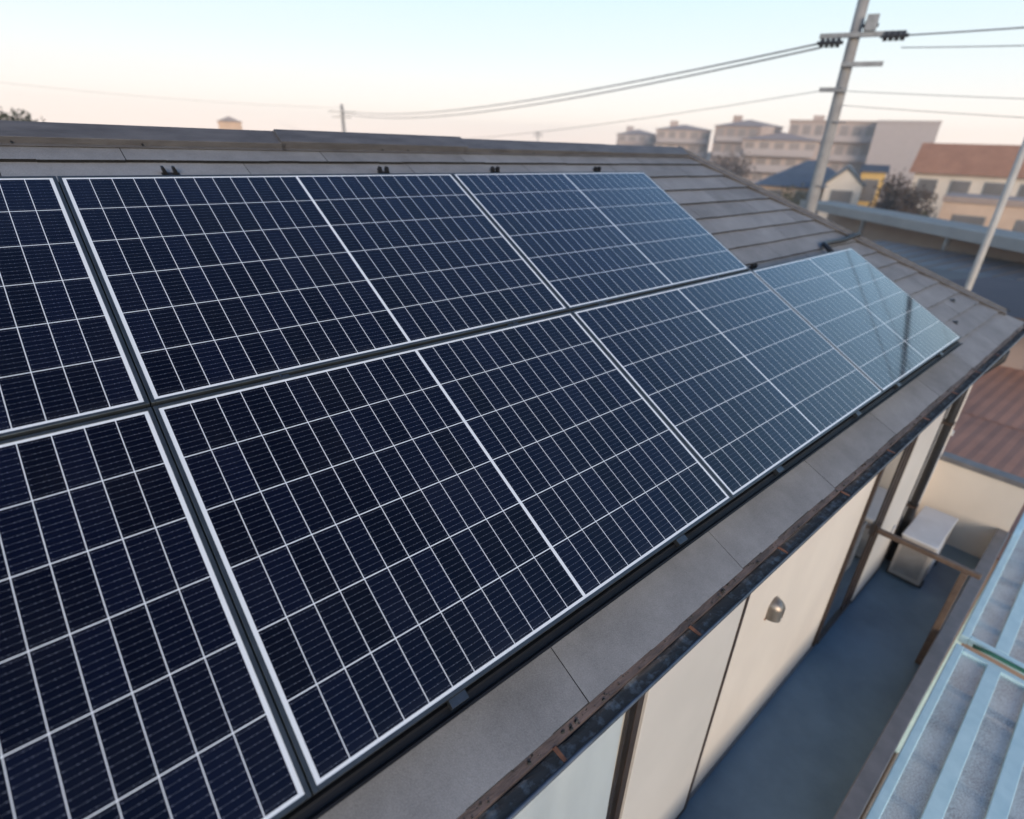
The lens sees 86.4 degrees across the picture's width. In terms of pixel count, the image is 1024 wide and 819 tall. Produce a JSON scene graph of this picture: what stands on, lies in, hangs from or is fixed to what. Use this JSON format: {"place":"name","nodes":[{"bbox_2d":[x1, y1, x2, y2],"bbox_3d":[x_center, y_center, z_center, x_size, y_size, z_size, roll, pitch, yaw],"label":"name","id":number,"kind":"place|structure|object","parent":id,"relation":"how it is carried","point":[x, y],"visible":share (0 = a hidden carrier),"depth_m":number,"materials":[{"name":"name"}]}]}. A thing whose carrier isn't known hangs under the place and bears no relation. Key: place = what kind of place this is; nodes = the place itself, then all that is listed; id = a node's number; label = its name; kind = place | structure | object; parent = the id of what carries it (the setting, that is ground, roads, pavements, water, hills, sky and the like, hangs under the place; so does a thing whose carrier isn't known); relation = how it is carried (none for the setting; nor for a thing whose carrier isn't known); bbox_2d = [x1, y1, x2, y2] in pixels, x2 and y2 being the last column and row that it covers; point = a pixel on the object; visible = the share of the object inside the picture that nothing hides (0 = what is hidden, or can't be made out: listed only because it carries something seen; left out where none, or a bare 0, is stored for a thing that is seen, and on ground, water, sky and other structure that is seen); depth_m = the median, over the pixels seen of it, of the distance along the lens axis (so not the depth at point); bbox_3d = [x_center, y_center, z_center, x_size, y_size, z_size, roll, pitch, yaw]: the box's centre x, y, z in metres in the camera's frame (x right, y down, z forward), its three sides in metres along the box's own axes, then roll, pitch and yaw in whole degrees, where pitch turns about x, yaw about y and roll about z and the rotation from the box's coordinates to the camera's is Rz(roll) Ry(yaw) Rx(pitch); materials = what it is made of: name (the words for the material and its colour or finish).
{"place":"outdoors","nodes":[
{"label":"outdoors","id":0,"kind":"place"},
{"bbox_2d":[0,0,1023,151],"label":"sky","id":1,"kind":"structure","parent":0,"point":[389,59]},
{"bbox_2d":[755,160,836,214],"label":"blue roof house","id":2,"kind":"structure","parent":0,"point":[797,176],"depth_m":46.02,"materials":[{"name":"tile"},{"name":"plaster"}]},
{"bbox_2d":[767,189,781,195],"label":"window","id":3,"kind":"structure","parent":2,"relation":"in","point":[777,191],"depth_m":46.20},
{"bbox_2d":[793,191,807,201],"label":"window","id":4,"kind":"structure","parent":2,"relation":"in","point":[805,197],"depth_m":45.48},
{"bbox_2d":[707,152,930,818],"bbox_3d":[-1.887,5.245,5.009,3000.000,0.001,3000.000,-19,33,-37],"label":"ground","id":5,"kind":"structure","parent":0,"point":[894,754],"depth_m":6.78,"materials":[{"name":"concrete"}]},
{"bbox_2d":[0,107,44,121],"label":"dark tree","id":6,"kind":"object","parent":5,"relation":"on","point":[3,116],"visible":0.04,"depth_m":17.64,"materials":[{"name":"green plant"}]},
{"bbox_2d":[217,116,241,129],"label":"orange house","id":7,"kind":"structure","parent":5,"relation":"on","point":[228,122],"depth_m":46.42,"materials":[{"name":"paint"}]},
{"bbox_2d":[329,104,351,131],"bbox_3d":[-12.005,-17.226,39.880,1.800,8.938,0.320,-5,27,-15],"label":"utility pole","id":8,"kind":"object","parent":5,"relation":"on","point":[342,118],"visible":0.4,"depth_m":38.12,"materials":[{"name":"concrete"}]},
{"bbox_2d":[1,82,326,107],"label":"power line","id":9,"kind":"object","parent":8,"relation":"attached to","point":[158,97],"visible":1,"depth_m":35.06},
{"bbox_2d":[0,120,1023,818],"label":"house","id":10,"kind":"structure","parent":5,"relation":"on","point":[786,678],"depth_m":3.40,"materials":[{"name":"tile"}]},
{"bbox_2d":[160,166,179,174],"bbox_3d":[-1.502,-1.051,2.398,0.072,0.042,0.054,-19,63,-37],"label":"roof bracket","id":11,"kind":"object","parent":10,"relation":"attached to","point":[165,172],"visible":0.55,"depth_m":2.40,"materials":[{"name":"black metal"}]},
{"bbox_2d":[377,166,389,172],"bbox_3d":[-0.707,-1.330,3.025,0.072,0.042,0.054,-19,63,-37],"label":"roof bracket","id":12,"kind":"object","parent":10,"relation":"attached to","point":[379,168],"visible":0.52,"depth_m":3.02,"materials":[{"name":"black metal"}]},
{"bbox_2d":[152,276,718,426],"bbox_3d":[-0.404,-0.216,2.161,5.301,0.112,0.040,-19,63,-37],"label":"mounting rail","id":13,"kind":"object","parent":10,"relation":"attached to","point":[279,376],"visible":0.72,"depth_m":1.83,"materials":[{"name":"metal"}]},
{"bbox_2d":[0,176,149,440],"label":"solar panel","id":14,"kind":"object","parent":13,"relation":"on","point":[65,359],"visible":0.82,"depth_m":1.65,"materials":[{"name":"blue glass"}]},
{"bbox_2d":[57,173,568,408],"bbox_3d":[-0.706,-0.664,2.344,1.765,0.036,1.126,-19,63,-37],"label":"solar panel","id":15,"kind":"object","parent":13,"relation":"on","point":[212,283],"visible":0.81,"depth_m":2.14,"materials":[{"name":"blue glass"}]},
{"bbox_2d":[452,171,748,311],"bbox_3d":[0.633,-1.134,3.400,1.765,0.036,1.126,-19,63,-37],"label":"solar panel","id":16,"kind":"object","parent":13,"relation":"on","point":[579,240],"visible":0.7,"depth_m":3.26,"materials":[{"name":"blue glass"}]},
{"bbox_2d":[490,166,499,172],"bbox_3d":[-0.101,-1.542,3.502,0.072,0.042,0.054,-19,63,-37],"label":"roof bracket","id":17,"kind":"object","parent":10,"relation":"attached to","point":[493,169],"visible":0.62,"depth_m":3.50,"materials":[{"name":"black metal"}]},
{"bbox_2d":[513,694,644,818],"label":"window","id":18,"kind":"structure","parent":10,"relation":"in","point":[582,790],"depth_m":2.35,"materials":[{"name":"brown glass"}]},
{"bbox_2d":[593,166,600,171],"bbox_3d":[0.648,-1.805,4.094,0.072,0.042,0.054,-19,63,-37],"label":"roof bracket","id":19,"kind":"object","parent":10,"relation":"attached to","point":[596,169],"visible":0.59,"depth_m":4.09,"materials":[{"name":"black metal"}]},
{"bbox_2d":[281,341,962,818],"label":"mounting rail","id":20,"kind":"object","parent":10,"relation":"attached to","point":[343,787],"visible":0.96,"depth_m":1.60,"materials":[{"name":"metal"}]},
{"bbox_2d":[0,407,311,818],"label":"solar panel","id":21,"kind":"object","parent":20,"relation":"on","point":[133,685],"visible":1,"depth_m":1.22,"materials":[{"name":"blue glass"}]},
{"bbox_2d":[153,311,732,795],"bbox_3d":[-0.078,0.189,1.926,1.765,0.036,1.126,-19,63,-37],"label":"solar panel","id":22,"kind":"object","parent":20,"relation":"on","point":[401,541],"visible":1,"depth_m":1.69,"materials":[{"name":"blue glass"}]},
{"bbox_2d":[571,270,883,498],"bbox_3d":[1.261,-0.281,2.983,1.765,0.036,1.126,-19,63,-37],"label":"solar panel","id":23,"kind":"object","parent":20,"relation":"on","point":[743,381],"visible":0.85,"depth_m":2.82,"materials":[{"name":"blue glass"}]},
{"bbox_2d":[751,247,960,391],"bbox_3d":[2.600,-0.750,4.039,1.765,0.036,1.126,-19,63,-37],"label":"solar panel","id":24,"kind":"object","parent":20,"relation":"on","point":[876,326],"visible":0.84,"depth_m":3.92,"materials":[{"name":"blue glass"}]},
{"bbox_2d":[471,220,1017,818],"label":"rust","id":25,"kind":"object","parent":10,"relation":"on","point":[719,596],"visible":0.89,"depth_m":2.09,"materials":[{"name":"metal"}]},
{"bbox_2d":[750,263,757,269],"bbox_3d":[1.791,-1.056,4.017,0.072,0.042,0.054,-19,63,-37],"label":"roof bracket","id":26,"kind":"object","parent":10,"relation":"attached to","point":[753,266],"visible":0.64,"depth_m":4.01,"materials":[{"name":"black metal"}]},
{"bbox_2d":[822,232,860,252],"bbox_3d":[3.037,-1.550,5.038,0.153,0.116,1.036,23,33,35],"label":"cable conduit","id":27,"kind":"object","parent":10,"relation":"attached to","point":[826,246],"visible":0.91,"depth_m":4.97,"materials":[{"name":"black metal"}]},
{"bbox_2d":[812,436,918,646],"bbox_3d":[3.129,1.041,4.761,0.870,2.270,0.034,-19,33,-37],"label":"window","id":28,"kind":"structure","parent":10,"relation":"in","point":[887,481],"depth_m":4.79,"materials":[{"name":"glass"}]},
{"bbox_2d":[886,445,957,588],"bbox_3d":[4.476,1.142,5.837,0.796,1.350,0.418,-19,33,-37],"label":"air conditioner","id":29,"kind":"object","parent":10,"relation":"on","point":[929,528],"visible":0.71,"depth_m":5.78,"materials":[{"name":"white metal"}]},
{"bbox_2d":[872,523,982,664],"bbox_3d":[3.537,1.657,4.907,0.115,1.183,0.795,-19,33,-37],"label":"laundry bar","id":30,"kind":"object","parent":10,"relation":"on","point":[965,571],"visible":0.85,"depth_m":4.66,"materials":[{"name":"brown metal"}]},
{"bbox_2d":[616,126,655,145],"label":"apartment block","id":31,"kind":"structure","parent":5,"relation":"on","point":[630,136],"depth_m":134.65,"materials":[{"name":"concrete"}]},
{"bbox_2d":[619,136,624,140],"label":"window","id":32,"kind":"structure","parent":31,"relation":"in","point":[621,138],"depth_m":135.24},
{"bbox_2d":[629,136,635,140],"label":"window","id":33,"kind":"structure","parent":31,"relation":"in","point":[631,138],"depth_m":134.76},
{"bbox_2d":[639,136,645,140],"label":"window","id":34,"kind":"structure","parent":31,"relation":"in","point":[642,138],"depth_m":134.34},
{"bbox_2d":[655,121,712,158],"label":"apartment block","id":35,"kind":"structure","parent":5,"relation":"on","point":[695,140],"depth_m":119.32,"materials":[{"name":"concrete"}]},
{"bbox_2d":[658,131,664,137],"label":"window","id":36,"kind":"structure","parent":35,"relation":"in","point":[661,134],"depth_m":120.13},
{"bbox_2d":[668,131,675,137],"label":"window","id":37,"kind":"structure","parent":35,"relation":"in","point":[671,134],"depth_m":119.60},
{"bbox_2d":[679,132,686,137],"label":"window","id":38,"kind":"structure","parent":35,"relation":"in","point":[682,134],"depth_m":119.06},
{"bbox_2d":[688,146,694,151],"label":"window","id":39,"kind":"structure","parent":35,"relation":"in","point":[691,148],"depth_m":119.72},
{"bbox_2d":[690,132,697,138],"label":"window","id":40,"kind":"structure","parent":35,"relation":"in","point":[693,134],"depth_m":118.55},
{"bbox_2d":[699,146,705,152],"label":"window","id":41,"kind":"structure","parent":35,"relation":"in","point":[702,149],"depth_m":119.22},
{"bbox_2d":[701,132,708,138],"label":"window","id":42,"kind":"structure","parent":35,"relation":"in","point":[704,135],"depth_m":118.03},
{"bbox_2d":[711,151,759,182],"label":"bare tree","id":43,"kind":"object","parent":5,"relation":"on","point":[741,172],"visible":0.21,"depth_m":59.86,"materials":[{"name":"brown plant"}]},
{"bbox_2d":[710,115,783,171],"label":"apartment block","id":44,"kind":"structure","parent":5,"relation":"on","point":[728,137],"depth_m":110.78,"materials":[{"name":"concrete"}]},
{"bbox_2d":[714,144,720,150],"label":"window","id":45,"kind":"structure","parent":44,"relation":"in","point":[717,147],"depth_m":112.24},
{"bbox_2d":[716,128,723,135],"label":"window","id":46,"kind":"structure","parent":44,"relation":"in","point":[719,130],"depth_m":110.99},
{"bbox_2d":[724,144,731,151],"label":"window","id":47,"kind":"structure","parent":44,"relation":"in","point":[727,146],"depth_m":111.61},
{"bbox_2d":[727,128,734,135],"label":"window","id":48,"kind":"structure","parent":44,"relation":"in","point":[730,131],"depth_m":110.34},
{"bbox_2d":[735,144,741,151],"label":"window","id":49,"kind":"structure","parent":44,"relation":"in","point":[738,148],"depth_m":110.96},
{"bbox_2d":[738,129,745,136],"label":"window","id":50,"kind":"structure","parent":44,"relation":"in","point":[741,133],"depth_m":109.72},
{"bbox_2d":[749,129,756,136],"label":"window","id":51,"kind":"structure","parent":44,"relation":"in","point":[752,133],"depth_m":109.06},
{"bbox_2d":[737,126,820,182],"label":"apartment block","id":52,"kind":"structure","parent":5,"relation":"on","point":[771,153],"depth_m":78.74,"materials":[{"name":"concrete"}]},
{"bbox_2d":[742,158,750,163],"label":"window","id":53,"kind":"structure","parent":52,"relation":"in","point":[748,160],"depth_m":80.45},
{"bbox_2d":[745,142,754,147],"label":"window","id":54,"kind":"structure","parent":52,"relation":"in","point":[748,144],"depth_m":79.55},
{"bbox_2d":[753,174,762,179],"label":"window","id":55,"kind":"structure","parent":52,"relation":"in","point":[756,176],"depth_m":80.71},
{"bbox_2d":[756,158,765,164],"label":"window","id":56,"kind":"structure","parent":52,"relation":"in","point":[760,161],"depth_m":79.81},
{"bbox_2d":[759,142,769,148],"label":"window","id":57,"kind":"structure","parent":52,"relation":"in","point":[763,145],"depth_m":78.88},
{"bbox_2d":[771,159,780,165],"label":"window","id":58,"kind":"structure","parent":52,"relation":"in","point":[774,161],"depth_m":79.09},
{"bbox_2d":[774,143,784,148],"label":"window","id":59,"kind":"structure","parent":52,"relation":"in","point":[777,145],"depth_m":78.19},
{"bbox_2d":[785,159,795,165],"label":"window","id":60,"kind":"structure","parent":52,"relation":"in","point":[789,162],"depth_m":78.42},
{"bbox_2d":[789,143,799,149],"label":"window","id":61,"kind":"structure","parent":52,"relation":"in","point":[793,146],"depth_m":77.48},
{"bbox_2d":[805,143,815,149],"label":"window","id":62,"kind":"structure","parent":52,"relation":"in","point":[808,146],"depth_m":76.79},
{"bbox_2d":[775,183,806,204],"bbox_3d":[19.969,-13.684,39.439,3.750,5.098,3.992,-19,33,-37],"label":"olive tree","id":63,"kind":"object","parent":5,"relation":"on","point":[785,195],"visible":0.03,"depth_m":39.06,"materials":[{"name":"green plant"}]},
{"bbox_2d":[788,115,876,176],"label":"apartment block","id":64,"kind":"structure","parent":5,"relation":"on","point":[852,141],"depth_m":93.02,"materials":[{"name":"concrete"}]},
{"bbox_2d":[790,125,798,134],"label":"window","id":65,"kind":"structure","parent":64,"relation":"in","point":[794,130],"depth_m":95.40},
{"bbox_2d":[802,125,811,134],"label":"window","id":66,"kind":"structure","parent":64,"relation":"in","point":[806,130],"depth_m":94.63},
{"bbox_2d":[814,125,823,134],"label":"window","id":67,"kind":"structure","parent":64,"relation":"in","point":[819,129],"depth_m":93.87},
{"bbox_2d":[831,164,838,171],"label":"window","id":68,"kind":"structure","parent":64,"relation":"in","point":[834,167],"depth_m":94.80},
{"bbox_2d":[834,145,843,154],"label":"window","id":69,"kind":"structure","parent":64,"relation":"in","point":[839,148],"depth_m":93.62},
{"bbox_2d":[839,126,848,135],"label":"window","id":70,"kind":"structure","parent":64,"relation":"in","point":[844,129],"depth_m":92.35,"materials":[{"name":"glass"}]},
{"bbox_2d":[847,146,856,154],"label":"window","id":71,"kind":"structure","parent":64,"relation":"in","point":[851,150],"depth_m":92.86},
{"bbox_2d":[852,126,861,135],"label":"window","id":72,"kind":"structure","parent":64,"relation":"in","point":[857,129],"depth_m":91.55,"materials":[{"name":"glass"}]},
{"bbox_2d":[855,165,861,174],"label":"window","id":73,"kind":"structure","parent":64,"relation":"in","point":[858,167],"depth_m":93.39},
{"bbox_2d":[860,146,869,155],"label":"window","id":74,"kind":"structure","parent":64,"relation":"in","point":[864,150],"depth_m":92.10,"materials":[{"name":"glass"}]},
{"bbox_2d":[865,126,874,135],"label":"window","id":75,"kind":"structure","parent":64,"relation":"in","point":[870,130],"depth_m":90.77,"materials":[{"name":"glass"}]},
{"bbox_2d":[818,165,865,218],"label":"gable house","id":76,"kind":"structure","parent":5,"relation":"on","point":[845,185],"depth_m":38.77,"materials":[{"name":"white paint"}]},
{"bbox_2d":[829,190,852,203],"bbox_3d":[23.532,-15.037,39.107,1.385,1.281,0.075,16,29,25],"label":"window","id":77,"kind":"structure","parent":76,"relation":"in","point":[843,196],"depth_m":38.95,"materials":[{"name":"glass"}]},
{"bbox_2d":[804,0,908,212],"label":"utility pole","id":78,"kind":"object","parent":5,"relation":"on","point":[853,36],"visible":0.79,"depth_m":9.73,"materials":[{"name":"concrete"}]},
{"bbox_2d":[282,91,818,138],"bbox_3d":[-7.746,-15.504,30.050,0.012,1.262,52.139,-13,30,-29],"label":"power line","id":79,"kind":"object","parent":78,"relation":"attached to","point":[657,116],"visible":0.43,"depth_m":13.09,"materials":[{"name":"rubber"}]},
{"bbox_2d":[343,43,816,113],"bbox_3d":[-3.173,-13.511,24.027,0.032,0.696,36.202,-12,29,-26],"label":"power line","id":80,"kind":"object","parent":78,"relation":"attached to","point":[634,81],"visible":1,"depth_m":13.25,"materials":[{"name":"rubber"}]},
{"bbox_2d":[346,47,819,117],"bbox_3d":[-3.178,-13.398,24.082,0.032,0.810,36.202,-12,29,-26],"label":"power line","id":81,"kind":"object","parent":78,"relation":"attached to","point":[634,86],"visible":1,"depth_m":13.28,"materials":[{"name":"rubber"}]},
{"bbox_2d":[849,91,1023,98],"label":"power line","id":82,"kind":"object","parent":78,"relation":"attached to","point":[938,95],"visible":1,"depth_m":9.14,"materials":[{"name":"rubber"}]},
{"bbox_2d":[909,27,1023,35],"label":"power line","id":83,"kind":"object","parent":78,"relation":"attached to","point":[967,31],"visible":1,"depth_m":8.76,"materials":[{"name":"rubber"}]},
{"bbox_2d":[857,164,889,206],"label":"yellow house","id":84,"kind":"structure","parent":5,"relation":"on","point":[870,175],"depth_m":39.21,"materials":[{"name":"paint"}]},
{"bbox_2d":[858,179,878,201],"bbox_3d":[25.704,-15.787,39.267,0.945,1.476,0.075,17,30,27],"label":"window","id":85,"kind":"structure","parent":84,"relation":"in","point":[866,193],"depth_m":39.24,"materials":[{"name":"glass"}]},
{"bbox_2d":[868,168,921,209],"bbox_3d":[25.166,-12.841,36.655,2.910,6.370,3.242,16,29,26],"label":"bare tree","id":86,"kind":"object","parent":5,"relation":"on","point":[888,193],"visible":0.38,"depth_m":35.67,"materials":[{"name":"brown plant"}]},
{"bbox_2d":[865,120,941,200],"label":"apartment block","id":87,"kind":"structure","parent":5,"relation":"on","point":[895,145],"depth_m":86.54,"materials":[{"name":"concrete"}]},
{"bbox_2d":[799,200,1023,262],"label":"carport","id":88,"kind":"object","parent":5,"relation":"on","point":[871,223],"visible":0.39,"depth_m":19.24,"materials":[{"name":"grey metal"}]},
{"bbox_2d":[888,182,939,218],"bbox_3d":[25.114,-11.348,34.458,3.001,5.626,2.986,4,26,3],"label":"bare tree","id":89,"kind":"object","parent":5,"relation":"on","point":[909,205],"visible":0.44,"depth_m":33.83,"materials":[{"name":"brown plant"}]},
{"bbox_2d":[915,206,935,216],"bbox_3d":[21.794,-8.778,30.172,2.245,4.577,2.131,-19,33,-37],"label":"olive tree","id":90,"kind":"object","parent":5,"relation":"on","point":[925,212],"depth_m":29.52,"materials":[{"name":"green plant"}]},
{"bbox_2d":[872,240,1023,370],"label":"house","id":91,"kind":"structure","parent":5,"relation":"on","point":[929,257],"depth_m":15.83,"materials":[{"name":"grey metal"}]},
{"bbox_2d":[925,267,1023,369],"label":"dark roof house","id":92,"kind":"structure","parent":5,"relation":"on","point":[1008,294],"depth_m":11.90,"materials":[{"name":"tile"}]},
{"bbox_2d":[938,192,1023,232],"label":"peach annex","id":93,"kind":"object","parent":5,"relation":"on","point":[976,209],"visible":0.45,"depth_m":34.85,"materials":[{"name":"paint"}]},
{"bbox_2d":[951,214,985,225],"bbox_3d":[29.513,-11.540,35.642,1.720,2.145,0.075,22,33,35],"label":"window","id":94,"kind":"structure","parent":93,"relation":"in","point":[976,220],"depth_m":35.21,"materials":[{"name":"glass"}]},
{"bbox_2d":[1013,220,1023,232],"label":"window","id":95,"kind":"structure","parent":93,"relation":"in","point":[1019,227],"depth_m":33.80,"materials":[{"name":"glass"}]},
{"bbox_2d":[862,752,898,818],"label":"concrete yard","id":96,"kind":"structure","parent":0,"point":[880,786],"depth_m":6.68,"materials":[{"name":"concrete"}]},
{"bbox_2d":[865,643,1023,818],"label":"terrace roof","id":97,"kind":"structure","parent":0,"point":[960,755],"depth_m":3.85,"materials":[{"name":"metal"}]},
{"bbox_2d":[972,644,1023,672],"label":"garden hose","id":98,"kind":"object","parent":97,"relation":"on","point":[1001,659],"visible":1,"depth_m":4.51,"materials":[{"name":"rubber"}]},
{"bbox_2d":[895,513,1023,752],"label":"terrace roof","id":99,"kind":"structure","parent":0,"point":[994,622],"depth_m":5.08,"materials":[{"name":"metal"}]},
{"bbox_2d":[909,143,1023,217],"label":"orange roof house","id":100,"kind":"structure","parent":0,"point":[948,168],"depth_m":43.32,"materials":[{"name":"tile"},{"name":"plaster"},{"name":"glass"}]},
{"bbox_2d":[916,178,937,198],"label":"window","id":101,"kind":"structure","parent":100,"relation":"in","point":[928,183],"depth_m":44.27,"materials":[{"name":"glass"}]},
{"bbox_2d":[947,180,971,193],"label":"window","id":102,"kind":"structure","parent":100,"relation":"in","point":[955,186],"depth_m":43.10,"materials":[{"name":"glass"}]},
{"bbox_2d":[981,182,1005,195],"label":"window","id":103,"kind":"structure","parent":100,"relation":"in","point":[990,188],"depth_m":41.93,"materials":[{"name":"glass"}]},
{"bbox_2d":[1017,184,1023,196],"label":"window","id":104,"kind":"structure","parent":100,"relation":"in","point":[1021,191],"depth_m":41.04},
{"bbox_2d":[931,412,1023,682],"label":"tin shed","id":105,"kind":"structure","parent":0,"point":[987,442],"depth_m":8.96,"materials":[{"name":"metal"}]},
{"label":"road","id":106,"kind":"structure","parent":0,"visible":0},
{"bbox_2d":[961,365,1023,431],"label":"roof","id":107,"kind":"structure","parent":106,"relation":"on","point":[996,394],"depth_m":10.35,"materials":[{"name":"metal tile"},{"name":"plaster"}]},
{"bbox_2d":[964,140,1023,290],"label":"thin mast","id":108,"kind":"object","parent":106,"relation":"on","point":[997,214],"visible":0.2,"depth_m":10.48,"materials":[{"name":"metal"}]},
{"bbox_3d":[15.044,-0.748,4.855,0.310,12.000,1.400,-19,33,-37],"label":"utility pole","id":109,"kind":"object","parent":106,"relation":"on","visible":0},
{"bbox_2d":[843,105,1023,117],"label":"power line","id":110,"kind":"object","parent":109,"relation":"attached to","point":[937,112],"visible":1,"depth_m":9.22,"materials":[{"name":"rubber"}]},
{"bbox_2d":[901,45,1023,47],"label":"power line","id":111,"kind":"object","parent":109,"relation":"attached to","point":[963,46],"visible":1,"depth_m":8.86,"materials":[{"name":"rubber"}]}
]}

